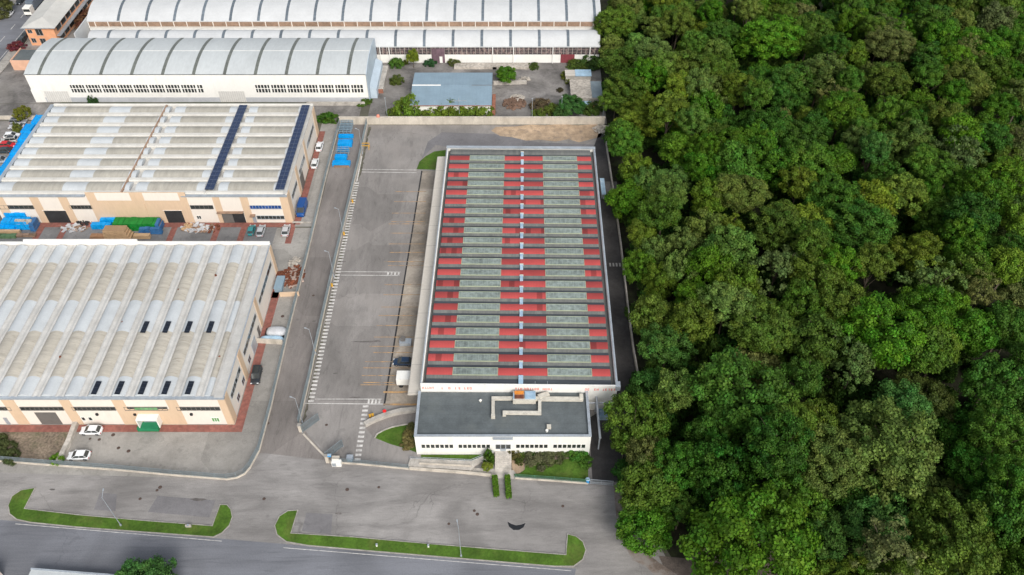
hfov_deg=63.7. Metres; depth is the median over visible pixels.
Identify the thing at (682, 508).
broadleaf tree
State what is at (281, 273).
scrap heap
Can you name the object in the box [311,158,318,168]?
parked car
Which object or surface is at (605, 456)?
lane
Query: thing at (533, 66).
bush
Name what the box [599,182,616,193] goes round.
lane patch
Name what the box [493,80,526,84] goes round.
yard wall
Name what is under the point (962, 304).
broadleaf tree
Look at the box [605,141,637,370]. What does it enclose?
lane wall
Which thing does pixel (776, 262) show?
broadleaf tree
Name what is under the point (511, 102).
brush heap
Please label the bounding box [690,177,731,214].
broadleaf tree
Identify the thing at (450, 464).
access ramp
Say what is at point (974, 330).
broadleaf tree
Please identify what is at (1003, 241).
broadleaf tree
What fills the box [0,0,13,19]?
broadleaf tree
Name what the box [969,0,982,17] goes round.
broadleaf tree
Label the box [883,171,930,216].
broadleaf tree
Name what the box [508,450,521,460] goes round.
bush
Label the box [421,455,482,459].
bank grass
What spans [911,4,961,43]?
broadleaf tree
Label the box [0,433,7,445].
bush
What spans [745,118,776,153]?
broadleaf tree
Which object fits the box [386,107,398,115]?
bush
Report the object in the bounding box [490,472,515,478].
entrance path
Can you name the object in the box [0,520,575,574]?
road
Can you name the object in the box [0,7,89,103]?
paved yard
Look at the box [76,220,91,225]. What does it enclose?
scrap heap
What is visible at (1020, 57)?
broadleaf tree
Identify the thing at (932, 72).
broadleaf tree
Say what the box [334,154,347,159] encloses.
steel crate
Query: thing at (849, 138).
broadleaf tree
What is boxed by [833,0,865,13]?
broadleaf tree
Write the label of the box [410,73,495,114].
blue roofed shed
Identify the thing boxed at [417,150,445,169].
corner grass
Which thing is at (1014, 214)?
broadleaf tree
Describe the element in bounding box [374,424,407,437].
ramp kerb
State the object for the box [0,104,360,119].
service road
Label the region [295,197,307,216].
parked van
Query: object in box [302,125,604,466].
parking yard
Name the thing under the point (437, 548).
grass tufts
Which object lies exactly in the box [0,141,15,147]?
parked car
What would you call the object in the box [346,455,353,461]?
pale blue cabinet
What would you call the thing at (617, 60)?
broadleaf tree
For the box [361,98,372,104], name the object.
bush
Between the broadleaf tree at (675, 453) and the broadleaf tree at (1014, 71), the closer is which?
the broadleaf tree at (675, 453)
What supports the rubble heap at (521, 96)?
on the factory yard at (545, 81)
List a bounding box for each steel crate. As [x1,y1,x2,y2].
[0,166,6,174]
[2,155,14,165]
[9,141,23,154]
[17,131,30,141]
[20,123,35,133]
[31,114,42,124]
[332,160,350,166]
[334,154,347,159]
[337,139,352,146]
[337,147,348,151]
[338,134,353,138]
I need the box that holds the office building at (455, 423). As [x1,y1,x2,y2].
[414,391,591,471]
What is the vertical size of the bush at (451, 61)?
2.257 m
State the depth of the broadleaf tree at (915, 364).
155.17 m
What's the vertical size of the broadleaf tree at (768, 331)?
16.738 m
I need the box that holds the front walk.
[471,468,516,476]
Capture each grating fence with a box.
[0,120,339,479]
[297,118,367,422]
[334,458,408,469]
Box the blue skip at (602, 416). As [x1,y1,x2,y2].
[599,409,607,419]
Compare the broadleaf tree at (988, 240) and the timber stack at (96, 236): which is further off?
the timber stack at (96, 236)
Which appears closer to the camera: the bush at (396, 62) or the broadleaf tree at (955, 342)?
the broadleaf tree at (955, 342)
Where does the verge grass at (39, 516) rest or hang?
on the forecourt
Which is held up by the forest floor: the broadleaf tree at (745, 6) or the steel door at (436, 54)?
the broadleaf tree at (745, 6)
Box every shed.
[29,568,113,574]
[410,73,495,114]
[565,69,591,80]
[570,79,601,104]
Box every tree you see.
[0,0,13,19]
[11,105,30,120]
[114,553,177,574]
[406,48,418,67]
[481,462,493,471]
[495,66,516,83]
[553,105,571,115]
[558,93,587,115]
[593,3,637,38]
[596,45,634,75]
[597,88,628,119]
[598,33,625,59]
[602,390,670,454]
[603,71,650,109]
[604,118,644,150]
[604,177,655,223]
[606,127,642,162]
[607,0,624,9]
[609,428,634,458]
[610,0,643,13]
[613,99,658,138]
[614,453,683,518]
[615,502,675,557]
[618,152,652,180]
[621,62,655,86]
[622,3,646,23]
[622,248,655,289]
[624,32,651,47]
[624,435,661,471]
[625,365,672,409]
[626,217,656,246]
[627,294,675,344]
[628,56,668,91]
[629,91,655,106]
[630,35,676,63]
[632,165,666,200]
[633,234,673,269]
[636,0,652,16]
[637,192,681,239]
[637,322,698,368]
[641,15,674,40]
[641,260,677,299]
[646,90,690,149]
[647,0,682,13]
[649,4,674,26]
[649,174,688,207]
[651,48,677,93]
[652,437,702,491]
[654,367,697,413]
[657,109,689,132]
[657,130,698,170]
[659,6,695,50]
[660,244,700,298]
[661,491,699,528]
[663,0,699,45]
[663,70,693,98]
[663,164,693,195]
[664,226,703,256]
[665,297,715,347]
[668,47,711,92]
[672,280,713,310]
[674,40,702,59]
[674,102,711,159]
[676,480,823,574]
[680,29,706,51]
[680,244,735,285]
[681,67,714,99]
[681,412,732,456]
[682,21,725,47]
[682,151,724,182]
[682,206,728,240]
[683,344,802,439]
[684,0,699,9]
[685,432,763,511]
[688,130,725,158]
[689,89,724,131]
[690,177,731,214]
[691,74,728,120]
[694,280,761,334]
[695,0,728,21]
[696,0,723,22]
[697,48,739,87]
[698,224,758,273]
[700,38,731,65]
[702,18,739,47]
[703,122,731,142]
[705,104,740,127]
[707,212,745,236]
[710,172,772,219]
[713,261,761,314]
[714,139,756,172]
[715,126,754,150]
[717,162,764,211]
[721,70,758,110]
[724,21,744,56]
[724,346,781,389]
[727,296,802,354]
[728,110,753,131]
[731,0,763,29]
[731,13,806,60]
[735,2,770,29]
[736,0,769,14]
[738,70,763,109]
[740,105,795,146]
[741,76,774,110]
[741,136,800,192]
[742,404,815,487]
[744,59,778,95]
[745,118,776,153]
[747,243,808,299]
[748,201,801,250]
[749,64,771,106]
[749,294,780,338]
[758,472,834,529]
[761,79,797,112]
[763,62,819,104]
[764,400,817,447]
[766,3,798,24]
[766,16,784,51]
[766,107,796,143]
[770,0,795,4]
[774,198,799,242]
[777,166,819,204]
[778,278,826,326]
[779,356,824,397]
[780,119,827,159]
[780,139,836,181]
[782,96,807,116]
[783,1,816,15]
[784,12,836,60]
[784,60,804,90]
[785,216,833,261]
[785,251,847,300]
[785,310,848,368]
[790,227,831,262]
[791,0,815,8]
[793,105,814,124]
[793,422,869,499]
[794,201,836,241]
[797,52,846,106]
[797,107,835,142]
[797,505,865,573]
[799,397,842,453]
[802,172,864,223]
[804,9,841,51]
[806,553,880,574]
[812,274,873,330]
[813,142,859,174]
[815,77,859,132]
[816,243,865,281]
[817,89,868,146]
[819,32,851,59]
[821,0,840,16]
[821,66,865,96]
[823,197,897,253]
[824,474,895,527]
[828,0,845,12]
[828,334,875,393]
[830,394,943,509]
[832,129,854,152]
[832,241,865,277]
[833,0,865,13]
[833,7,868,41]
[834,64,865,90]
[835,290,940,370]
[837,0,872,23]
[837,39,869,69]
[838,124,870,175]
[838,490,913,560]
[846,115,878,137]
[849,513,926,574]
[851,178,900,219]
[851,242,898,287]
[859,14,885,45]
[859,61,890,99]
[859,129,893,180]
[861,160,904,183]
[862,61,912,104]
[863,0,898,24]
[864,25,916,62]
[867,93,912,142]
[868,11,906,63]
[870,378,933,428]
[874,541,949,574]
[875,15,918,58]
[878,30,924,62]
[878,117,938,166]
[878,367,957,422]
[883,0,910,15]
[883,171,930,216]
[886,230,947,286]
[887,105,938,137]
[892,283,963,338]
[894,108,928,135]
[894,255,969,300]
[896,486,942,523]
[897,321,954,374]
[900,13,919,30]
[901,55,930,86]
[902,0,929,13]
[903,86,939,119]
[903,142,963,184]
[904,487,1003,574]
[906,472,971,523]
[909,3,936,40]
[910,40,951,100]
[910,60,947,93]
[910,194,963,240]
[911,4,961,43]
[912,40,935,65]
[914,177,947,201]
[922,19,960,51]
[922,285,971,328]
[922,327,962,376]
[924,98,968,138]
[929,407,978,454]
[932,57,995,108]
[933,123,986,187]
[935,0,974,21]
[937,41,978,98]
[937,78,973,137]
[937,112,985,152]
[938,7,976,33]
[939,212,989,260]
[940,251,992,292]
[942,191,1001,237]
[942,234,990,278]
[943,440,996,493]
[947,165,1014,215]
[949,308,1002,364]
[953,26,1011,59]
[958,32,982,57]
[958,351,1023,412]
[961,50,986,73]
[962,11,992,35]
[963,268,1002,307]
[964,481,1023,548]
[965,54,1011,107]
[968,399,1023,475]
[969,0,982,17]
[971,121,1014,168]
[972,111,1011,156]
[975,0,1019,35]
[977,142,1022,183]
[978,0,1023,16]
[981,91,1020,121]
[982,233,1008,272]
[983,155,1023,195]
[983,245,1023,300]
[985,300,1023,355]
[985,454,1023,507]
[986,76,1016,119]
[988,25,1012,47]
[989,229,1023,297]
[993,121,1022,154]
[993,200,1023,235]
[994,57,1023,79]
[996,282,1023,307]
[996,541,1023,574]
[998,29,1023,56]
[999,77,1023,122]
[999,202,1023,239]
[1003,29,1023,56]
[1004,77,1023,116]
[1008,136,1023,160]
[1008,341,1023,379]
[1010,13,1023,30]
[1010,119,1023,143]
[1012,49,1023,67]
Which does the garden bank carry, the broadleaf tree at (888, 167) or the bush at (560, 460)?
the bush at (560, 460)
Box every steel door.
[431,49,444,62]
[560,54,574,62]
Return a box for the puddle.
[508,522,524,529]
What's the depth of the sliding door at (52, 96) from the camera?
241.12 m
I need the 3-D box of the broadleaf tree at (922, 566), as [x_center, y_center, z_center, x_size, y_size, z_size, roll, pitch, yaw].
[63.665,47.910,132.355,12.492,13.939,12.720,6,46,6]
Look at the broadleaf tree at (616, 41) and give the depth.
251.50 m
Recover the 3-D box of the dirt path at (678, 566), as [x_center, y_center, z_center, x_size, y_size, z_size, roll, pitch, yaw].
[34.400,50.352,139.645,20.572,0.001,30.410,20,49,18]
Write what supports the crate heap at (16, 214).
on the red paving
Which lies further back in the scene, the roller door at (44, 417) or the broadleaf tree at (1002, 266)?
the broadleaf tree at (1002, 266)
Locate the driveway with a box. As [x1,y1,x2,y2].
[259,124,364,459]
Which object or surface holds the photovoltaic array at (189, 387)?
on the vaulted hall at (75, 314)
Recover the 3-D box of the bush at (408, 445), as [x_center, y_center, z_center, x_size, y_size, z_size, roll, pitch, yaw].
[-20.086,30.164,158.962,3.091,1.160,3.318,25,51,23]
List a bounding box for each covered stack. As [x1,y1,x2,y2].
[112,217,135,230]
[131,217,159,230]
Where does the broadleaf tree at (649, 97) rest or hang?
on the forest floor
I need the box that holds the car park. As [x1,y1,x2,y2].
[0,121,30,221]
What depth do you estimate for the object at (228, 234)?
201.49 m
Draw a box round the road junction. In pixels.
[575,489,664,574]
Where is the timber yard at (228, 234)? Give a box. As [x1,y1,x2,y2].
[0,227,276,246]
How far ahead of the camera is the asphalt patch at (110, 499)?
150.52 m
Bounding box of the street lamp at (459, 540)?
[456,519,461,556]
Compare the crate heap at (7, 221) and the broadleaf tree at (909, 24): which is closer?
the crate heap at (7, 221)
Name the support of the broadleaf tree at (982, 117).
on the forest floor
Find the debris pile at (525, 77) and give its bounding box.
[518,76,529,80]
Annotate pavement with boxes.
[0,37,28,73]
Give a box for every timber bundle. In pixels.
[0,229,21,233]
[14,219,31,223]
[16,233,36,236]
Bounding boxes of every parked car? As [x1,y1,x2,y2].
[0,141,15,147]
[0,146,11,153]
[3,131,19,137]
[8,122,24,129]
[15,0,24,4]
[67,449,91,460]
[79,425,102,435]
[247,225,255,235]
[256,225,265,236]
[281,224,290,236]
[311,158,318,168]
[315,142,323,151]
[393,357,411,366]
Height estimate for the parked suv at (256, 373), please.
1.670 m
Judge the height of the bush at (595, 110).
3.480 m
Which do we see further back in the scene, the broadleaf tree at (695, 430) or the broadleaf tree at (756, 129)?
the broadleaf tree at (756, 129)
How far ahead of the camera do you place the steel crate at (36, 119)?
231.85 m
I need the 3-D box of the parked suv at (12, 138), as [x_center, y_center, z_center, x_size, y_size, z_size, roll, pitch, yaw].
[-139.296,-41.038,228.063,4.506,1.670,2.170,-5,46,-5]
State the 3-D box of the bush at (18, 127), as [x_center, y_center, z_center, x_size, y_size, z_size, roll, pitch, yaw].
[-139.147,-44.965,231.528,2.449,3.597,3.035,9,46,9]
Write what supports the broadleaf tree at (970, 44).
on the forest floor
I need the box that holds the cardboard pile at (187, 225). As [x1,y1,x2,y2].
[181,223,192,230]
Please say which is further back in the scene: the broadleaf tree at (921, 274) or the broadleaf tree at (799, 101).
the broadleaf tree at (799, 101)
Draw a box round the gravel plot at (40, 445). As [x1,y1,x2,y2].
[0,432,67,459]
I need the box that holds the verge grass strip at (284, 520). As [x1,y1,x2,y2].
[275,510,584,565]
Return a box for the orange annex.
[10,48,36,69]
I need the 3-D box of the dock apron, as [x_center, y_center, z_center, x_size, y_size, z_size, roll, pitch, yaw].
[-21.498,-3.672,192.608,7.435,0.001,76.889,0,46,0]
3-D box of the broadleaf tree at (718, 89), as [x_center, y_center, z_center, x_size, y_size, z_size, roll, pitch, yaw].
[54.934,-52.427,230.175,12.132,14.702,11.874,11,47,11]
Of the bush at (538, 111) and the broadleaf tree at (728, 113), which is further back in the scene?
the bush at (538, 111)
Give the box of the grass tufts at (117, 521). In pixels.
[10,491,230,534]
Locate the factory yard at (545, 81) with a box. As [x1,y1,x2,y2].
[368,63,606,123]
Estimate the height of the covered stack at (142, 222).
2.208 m
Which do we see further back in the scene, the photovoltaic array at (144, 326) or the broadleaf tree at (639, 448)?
the photovoltaic array at (144, 326)
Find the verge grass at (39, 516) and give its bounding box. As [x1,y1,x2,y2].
[9,488,231,535]
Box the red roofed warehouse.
[407,146,620,409]
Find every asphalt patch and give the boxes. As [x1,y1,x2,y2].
[94,493,116,510]
[148,496,215,516]
[302,513,332,533]
[422,132,593,157]
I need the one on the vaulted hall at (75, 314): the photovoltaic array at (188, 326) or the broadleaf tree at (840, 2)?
the photovoltaic array at (188, 326)
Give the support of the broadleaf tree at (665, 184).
on the forest floor
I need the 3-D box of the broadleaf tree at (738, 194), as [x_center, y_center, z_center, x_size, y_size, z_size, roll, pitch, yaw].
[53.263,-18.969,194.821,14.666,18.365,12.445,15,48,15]
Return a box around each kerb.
[7,487,232,537]
[274,510,586,566]
[303,434,330,462]
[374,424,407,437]
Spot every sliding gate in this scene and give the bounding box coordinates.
[300,413,319,432]
[324,439,343,454]
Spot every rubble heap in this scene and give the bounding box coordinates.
[510,94,524,100]
[592,124,607,133]
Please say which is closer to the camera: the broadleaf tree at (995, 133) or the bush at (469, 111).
the broadleaf tree at (995, 133)
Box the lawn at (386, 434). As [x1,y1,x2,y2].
[376,425,416,452]
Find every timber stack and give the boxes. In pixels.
[89,233,103,238]
[102,225,133,238]
[133,233,150,238]
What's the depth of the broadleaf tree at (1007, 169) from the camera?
193.57 m
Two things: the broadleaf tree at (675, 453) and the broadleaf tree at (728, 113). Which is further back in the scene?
the broadleaf tree at (728, 113)
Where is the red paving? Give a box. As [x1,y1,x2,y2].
[0,131,324,431]
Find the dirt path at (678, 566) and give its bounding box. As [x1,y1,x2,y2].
[659,534,777,574]
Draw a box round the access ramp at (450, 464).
[408,450,494,470]
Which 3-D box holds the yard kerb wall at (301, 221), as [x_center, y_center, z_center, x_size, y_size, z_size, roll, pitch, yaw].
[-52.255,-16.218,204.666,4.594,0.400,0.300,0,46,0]
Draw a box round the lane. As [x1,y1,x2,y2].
[590,133,637,481]
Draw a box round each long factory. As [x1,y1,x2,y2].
[74,0,600,37]
[88,30,599,62]
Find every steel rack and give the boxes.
[335,148,349,154]
[338,129,351,133]
[339,126,352,130]
[340,120,353,128]
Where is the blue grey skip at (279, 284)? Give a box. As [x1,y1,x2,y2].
[273,276,284,291]
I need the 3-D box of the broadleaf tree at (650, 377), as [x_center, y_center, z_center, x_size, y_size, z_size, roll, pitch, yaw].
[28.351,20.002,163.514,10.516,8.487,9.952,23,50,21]
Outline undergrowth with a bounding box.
[600,0,1023,574]
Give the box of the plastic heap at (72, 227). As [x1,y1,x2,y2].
[60,223,88,232]
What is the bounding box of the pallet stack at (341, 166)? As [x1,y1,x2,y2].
[334,165,349,166]
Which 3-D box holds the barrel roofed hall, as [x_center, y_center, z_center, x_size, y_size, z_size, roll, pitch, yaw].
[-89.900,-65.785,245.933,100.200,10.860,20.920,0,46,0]
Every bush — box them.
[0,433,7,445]
[0,439,18,459]
[1,448,20,466]
[5,40,27,51]
[12,121,21,132]
[49,452,64,466]
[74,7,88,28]
[86,95,98,102]
[316,111,338,123]
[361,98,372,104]
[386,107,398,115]
[388,57,404,68]
[389,74,404,85]
[393,92,420,115]
[400,437,414,450]
[402,428,414,441]
[406,421,414,430]
[415,109,426,115]
[422,58,437,67]
[425,107,448,115]
[434,106,457,115]
[447,99,464,115]
[448,59,460,66]
[457,106,479,115]
[473,106,495,115]
[483,448,494,464]
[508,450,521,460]
[514,457,524,465]
[517,452,525,457]
[524,451,553,471]
[528,62,538,70]
[529,98,554,113]
[531,108,545,115]
[541,451,565,465]
[544,103,559,115]
[560,70,565,79]
[560,451,572,457]
[565,59,592,69]
[568,450,589,462]
[578,454,593,468]
[580,54,601,70]
[582,100,602,115]
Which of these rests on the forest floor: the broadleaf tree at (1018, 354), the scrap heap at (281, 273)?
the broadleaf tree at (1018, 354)
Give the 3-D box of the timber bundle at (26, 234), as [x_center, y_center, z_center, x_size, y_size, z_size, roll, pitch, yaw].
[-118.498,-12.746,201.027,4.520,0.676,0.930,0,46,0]
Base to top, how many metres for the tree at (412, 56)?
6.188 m
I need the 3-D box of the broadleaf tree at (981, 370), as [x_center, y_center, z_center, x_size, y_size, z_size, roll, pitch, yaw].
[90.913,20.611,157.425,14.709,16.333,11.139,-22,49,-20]
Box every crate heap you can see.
[0,217,30,229]
[0,226,15,228]
[3,212,26,216]
[90,222,111,229]
[99,217,114,222]
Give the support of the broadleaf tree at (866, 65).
on the forest floor
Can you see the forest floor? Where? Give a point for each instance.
(880, 286)
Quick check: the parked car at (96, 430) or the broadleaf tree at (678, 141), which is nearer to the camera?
the parked car at (96, 430)
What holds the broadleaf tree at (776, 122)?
on the forest floor
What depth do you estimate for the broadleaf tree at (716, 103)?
219.87 m
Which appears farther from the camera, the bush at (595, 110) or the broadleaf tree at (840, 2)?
the broadleaf tree at (840, 2)
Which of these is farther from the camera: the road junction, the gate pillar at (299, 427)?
the gate pillar at (299, 427)
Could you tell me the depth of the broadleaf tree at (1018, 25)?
255.44 m
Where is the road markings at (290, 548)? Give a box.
[0,14,570,570]
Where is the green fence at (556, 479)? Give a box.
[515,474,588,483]
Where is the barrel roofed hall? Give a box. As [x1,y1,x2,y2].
[24,38,382,101]
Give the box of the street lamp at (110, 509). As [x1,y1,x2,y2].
[102,488,121,525]
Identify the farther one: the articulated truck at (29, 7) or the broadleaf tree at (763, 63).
the articulated truck at (29, 7)
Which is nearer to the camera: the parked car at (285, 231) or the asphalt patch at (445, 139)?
the parked car at (285, 231)
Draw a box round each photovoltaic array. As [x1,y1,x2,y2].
[91,381,101,393]
[114,381,124,393]
[138,381,147,393]
[140,321,149,332]
[161,381,170,393]
[162,321,170,332]
[184,321,192,332]
[185,381,193,393]
[206,321,214,332]
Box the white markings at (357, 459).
[305,156,416,460]
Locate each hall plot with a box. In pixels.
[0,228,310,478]
[295,123,337,226]
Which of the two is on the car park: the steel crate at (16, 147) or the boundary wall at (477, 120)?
the steel crate at (16, 147)
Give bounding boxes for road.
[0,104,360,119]
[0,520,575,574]
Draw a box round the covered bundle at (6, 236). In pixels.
[0,233,16,238]
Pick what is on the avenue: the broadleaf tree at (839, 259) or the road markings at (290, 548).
the road markings at (290, 548)
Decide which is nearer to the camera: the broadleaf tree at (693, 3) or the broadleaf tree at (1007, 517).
the broadleaf tree at (1007, 517)
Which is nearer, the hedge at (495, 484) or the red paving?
the hedge at (495, 484)
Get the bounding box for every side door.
[31,90,46,101]
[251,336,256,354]
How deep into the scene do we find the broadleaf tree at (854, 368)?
156.75 m
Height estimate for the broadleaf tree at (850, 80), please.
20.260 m
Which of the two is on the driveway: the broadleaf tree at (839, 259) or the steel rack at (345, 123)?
the steel rack at (345, 123)
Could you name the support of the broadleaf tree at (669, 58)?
on the forest floor
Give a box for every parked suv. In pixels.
[0,135,18,142]
[0,155,6,162]
[9,117,27,124]
[17,36,26,44]
[250,365,262,384]
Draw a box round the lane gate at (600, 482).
[589,479,613,484]
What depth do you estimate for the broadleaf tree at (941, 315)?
162.31 m
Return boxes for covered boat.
[261,326,285,339]
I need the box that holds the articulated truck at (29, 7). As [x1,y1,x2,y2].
[22,0,43,15]
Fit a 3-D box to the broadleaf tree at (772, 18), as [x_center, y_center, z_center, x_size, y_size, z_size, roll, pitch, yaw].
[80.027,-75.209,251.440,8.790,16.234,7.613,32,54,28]
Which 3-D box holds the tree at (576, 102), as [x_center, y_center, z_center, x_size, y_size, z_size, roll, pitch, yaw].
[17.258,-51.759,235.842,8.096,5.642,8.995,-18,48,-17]
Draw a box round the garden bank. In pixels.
[511,455,584,481]
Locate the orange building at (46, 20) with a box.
[20,0,92,44]
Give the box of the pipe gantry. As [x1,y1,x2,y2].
[589,396,608,448]
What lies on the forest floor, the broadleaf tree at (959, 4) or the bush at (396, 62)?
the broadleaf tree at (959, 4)
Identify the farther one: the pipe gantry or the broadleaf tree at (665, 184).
the broadleaf tree at (665, 184)
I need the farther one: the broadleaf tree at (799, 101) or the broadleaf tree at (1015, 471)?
the broadleaf tree at (799, 101)
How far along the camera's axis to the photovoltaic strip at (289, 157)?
210.20 m
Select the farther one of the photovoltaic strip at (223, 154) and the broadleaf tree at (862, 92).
the broadleaf tree at (862, 92)
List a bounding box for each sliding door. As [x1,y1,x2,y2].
[44,91,71,101]
[218,91,246,101]
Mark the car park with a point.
(4, 125)
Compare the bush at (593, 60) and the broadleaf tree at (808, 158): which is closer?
the broadleaf tree at (808, 158)
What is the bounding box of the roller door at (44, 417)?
[34,412,62,423]
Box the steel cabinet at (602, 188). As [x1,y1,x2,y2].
[600,178,605,198]
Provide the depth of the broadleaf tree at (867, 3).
256.51 m
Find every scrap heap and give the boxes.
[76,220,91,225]
[207,223,219,232]
[276,270,290,278]
[284,264,305,288]
[288,256,300,266]
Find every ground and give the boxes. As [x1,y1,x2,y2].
[0,20,670,556]
[511,460,523,473]
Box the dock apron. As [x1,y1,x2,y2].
[385,171,434,405]
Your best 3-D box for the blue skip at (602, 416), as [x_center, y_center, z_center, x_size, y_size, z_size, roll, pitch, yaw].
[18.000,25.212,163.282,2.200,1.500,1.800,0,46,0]
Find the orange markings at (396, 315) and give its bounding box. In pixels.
[360,191,425,404]
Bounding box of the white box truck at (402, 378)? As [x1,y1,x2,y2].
[396,371,409,387]
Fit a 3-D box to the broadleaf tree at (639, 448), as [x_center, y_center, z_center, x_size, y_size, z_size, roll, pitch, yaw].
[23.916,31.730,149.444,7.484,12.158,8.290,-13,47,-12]
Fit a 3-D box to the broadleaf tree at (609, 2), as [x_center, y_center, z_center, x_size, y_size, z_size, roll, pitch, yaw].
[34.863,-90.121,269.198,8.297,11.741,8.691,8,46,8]
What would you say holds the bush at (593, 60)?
on the forest floor
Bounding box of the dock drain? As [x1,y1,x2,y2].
[383,171,421,405]
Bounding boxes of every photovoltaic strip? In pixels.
[205,105,246,190]
[275,105,309,190]
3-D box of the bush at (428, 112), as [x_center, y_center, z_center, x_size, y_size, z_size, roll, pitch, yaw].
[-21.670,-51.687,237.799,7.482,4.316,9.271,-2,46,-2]
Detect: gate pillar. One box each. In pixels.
[297,423,301,431]
[324,454,329,462]
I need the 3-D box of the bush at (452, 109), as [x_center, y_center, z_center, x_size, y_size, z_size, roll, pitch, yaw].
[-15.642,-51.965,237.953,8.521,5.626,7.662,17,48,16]
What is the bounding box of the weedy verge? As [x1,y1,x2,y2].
[302,127,370,423]
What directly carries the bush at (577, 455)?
on the garden bank
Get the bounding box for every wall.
[0,115,34,118]
[56,421,78,460]
[256,338,282,344]
[279,291,298,296]
[292,221,310,222]
[306,102,364,105]
[339,116,604,124]
[363,406,415,426]
[409,467,494,476]
[454,63,530,68]
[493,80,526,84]
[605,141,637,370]
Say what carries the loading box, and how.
on the dock apron
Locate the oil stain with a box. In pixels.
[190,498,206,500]
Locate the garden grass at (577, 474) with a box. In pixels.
[514,458,587,480]
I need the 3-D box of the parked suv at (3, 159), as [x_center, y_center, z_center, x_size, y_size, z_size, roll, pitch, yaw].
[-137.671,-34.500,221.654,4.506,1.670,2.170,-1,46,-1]
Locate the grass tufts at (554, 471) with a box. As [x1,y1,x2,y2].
[523,461,587,478]
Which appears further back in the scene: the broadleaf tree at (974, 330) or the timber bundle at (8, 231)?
the timber bundle at (8, 231)
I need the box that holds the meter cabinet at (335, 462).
[331,456,341,466]
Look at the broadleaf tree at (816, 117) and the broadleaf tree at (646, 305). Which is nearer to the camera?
the broadleaf tree at (646, 305)
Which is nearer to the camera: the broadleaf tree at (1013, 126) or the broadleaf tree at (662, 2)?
the broadleaf tree at (1013, 126)
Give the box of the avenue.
[0,0,42,60]
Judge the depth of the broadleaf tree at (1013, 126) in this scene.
213.46 m
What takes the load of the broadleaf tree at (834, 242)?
on the forest floor
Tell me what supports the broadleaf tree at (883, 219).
on the forest floor
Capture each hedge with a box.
[492,474,499,497]
[504,474,511,498]
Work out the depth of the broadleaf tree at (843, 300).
166.01 m
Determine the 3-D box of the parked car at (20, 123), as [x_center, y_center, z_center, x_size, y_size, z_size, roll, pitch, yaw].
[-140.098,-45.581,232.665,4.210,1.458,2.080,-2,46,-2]
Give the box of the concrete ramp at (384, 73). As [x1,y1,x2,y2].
[378,65,388,92]
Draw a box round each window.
[34,29,43,35]
[56,22,61,30]
[61,16,66,24]
[211,418,219,421]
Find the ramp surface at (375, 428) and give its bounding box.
[366,413,415,436]
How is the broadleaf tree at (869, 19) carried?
on the forest floor
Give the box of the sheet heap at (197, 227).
[180,221,214,233]
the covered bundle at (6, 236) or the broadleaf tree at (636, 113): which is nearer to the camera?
the covered bundle at (6, 236)
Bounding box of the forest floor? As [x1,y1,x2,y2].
[599,0,1023,574]
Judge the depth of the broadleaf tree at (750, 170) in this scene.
195.69 m
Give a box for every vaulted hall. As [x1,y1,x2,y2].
[0,103,318,222]
[0,239,277,431]
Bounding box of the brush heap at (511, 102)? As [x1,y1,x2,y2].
[502,97,526,110]
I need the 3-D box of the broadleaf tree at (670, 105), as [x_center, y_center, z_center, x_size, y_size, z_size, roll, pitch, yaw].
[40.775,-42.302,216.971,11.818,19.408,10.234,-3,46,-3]
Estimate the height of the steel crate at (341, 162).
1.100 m
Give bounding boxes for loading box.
[399,336,411,345]
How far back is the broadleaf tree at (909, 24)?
248.70 m
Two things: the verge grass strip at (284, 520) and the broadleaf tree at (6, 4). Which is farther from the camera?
the broadleaf tree at (6, 4)
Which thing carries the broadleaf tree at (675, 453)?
on the forest floor
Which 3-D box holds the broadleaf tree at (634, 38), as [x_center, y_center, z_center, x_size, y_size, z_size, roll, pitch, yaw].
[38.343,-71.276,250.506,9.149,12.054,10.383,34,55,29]
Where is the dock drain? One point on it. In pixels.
(402, 292)
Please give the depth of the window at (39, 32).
262.25 m
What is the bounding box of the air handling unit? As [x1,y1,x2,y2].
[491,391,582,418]
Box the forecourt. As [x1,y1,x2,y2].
[0,398,616,568]
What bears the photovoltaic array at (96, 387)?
on the vaulted hall at (75, 314)
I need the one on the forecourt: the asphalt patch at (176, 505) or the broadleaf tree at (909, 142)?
the asphalt patch at (176, 505)
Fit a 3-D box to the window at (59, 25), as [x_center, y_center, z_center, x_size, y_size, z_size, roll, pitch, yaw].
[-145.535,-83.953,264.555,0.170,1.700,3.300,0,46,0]
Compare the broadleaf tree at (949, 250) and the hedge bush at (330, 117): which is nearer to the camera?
the broadleaf tree at (949, 250)
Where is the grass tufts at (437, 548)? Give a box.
[278,511,583,565]
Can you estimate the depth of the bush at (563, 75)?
251.58 m
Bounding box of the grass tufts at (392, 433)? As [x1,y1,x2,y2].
[377,425,412,444]
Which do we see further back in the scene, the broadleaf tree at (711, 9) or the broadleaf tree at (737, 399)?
the broadleaf tree at (711, 9)
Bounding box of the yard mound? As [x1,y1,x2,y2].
[491,124,601,141]
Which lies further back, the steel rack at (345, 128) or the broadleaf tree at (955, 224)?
the steel rack at (345, 128)

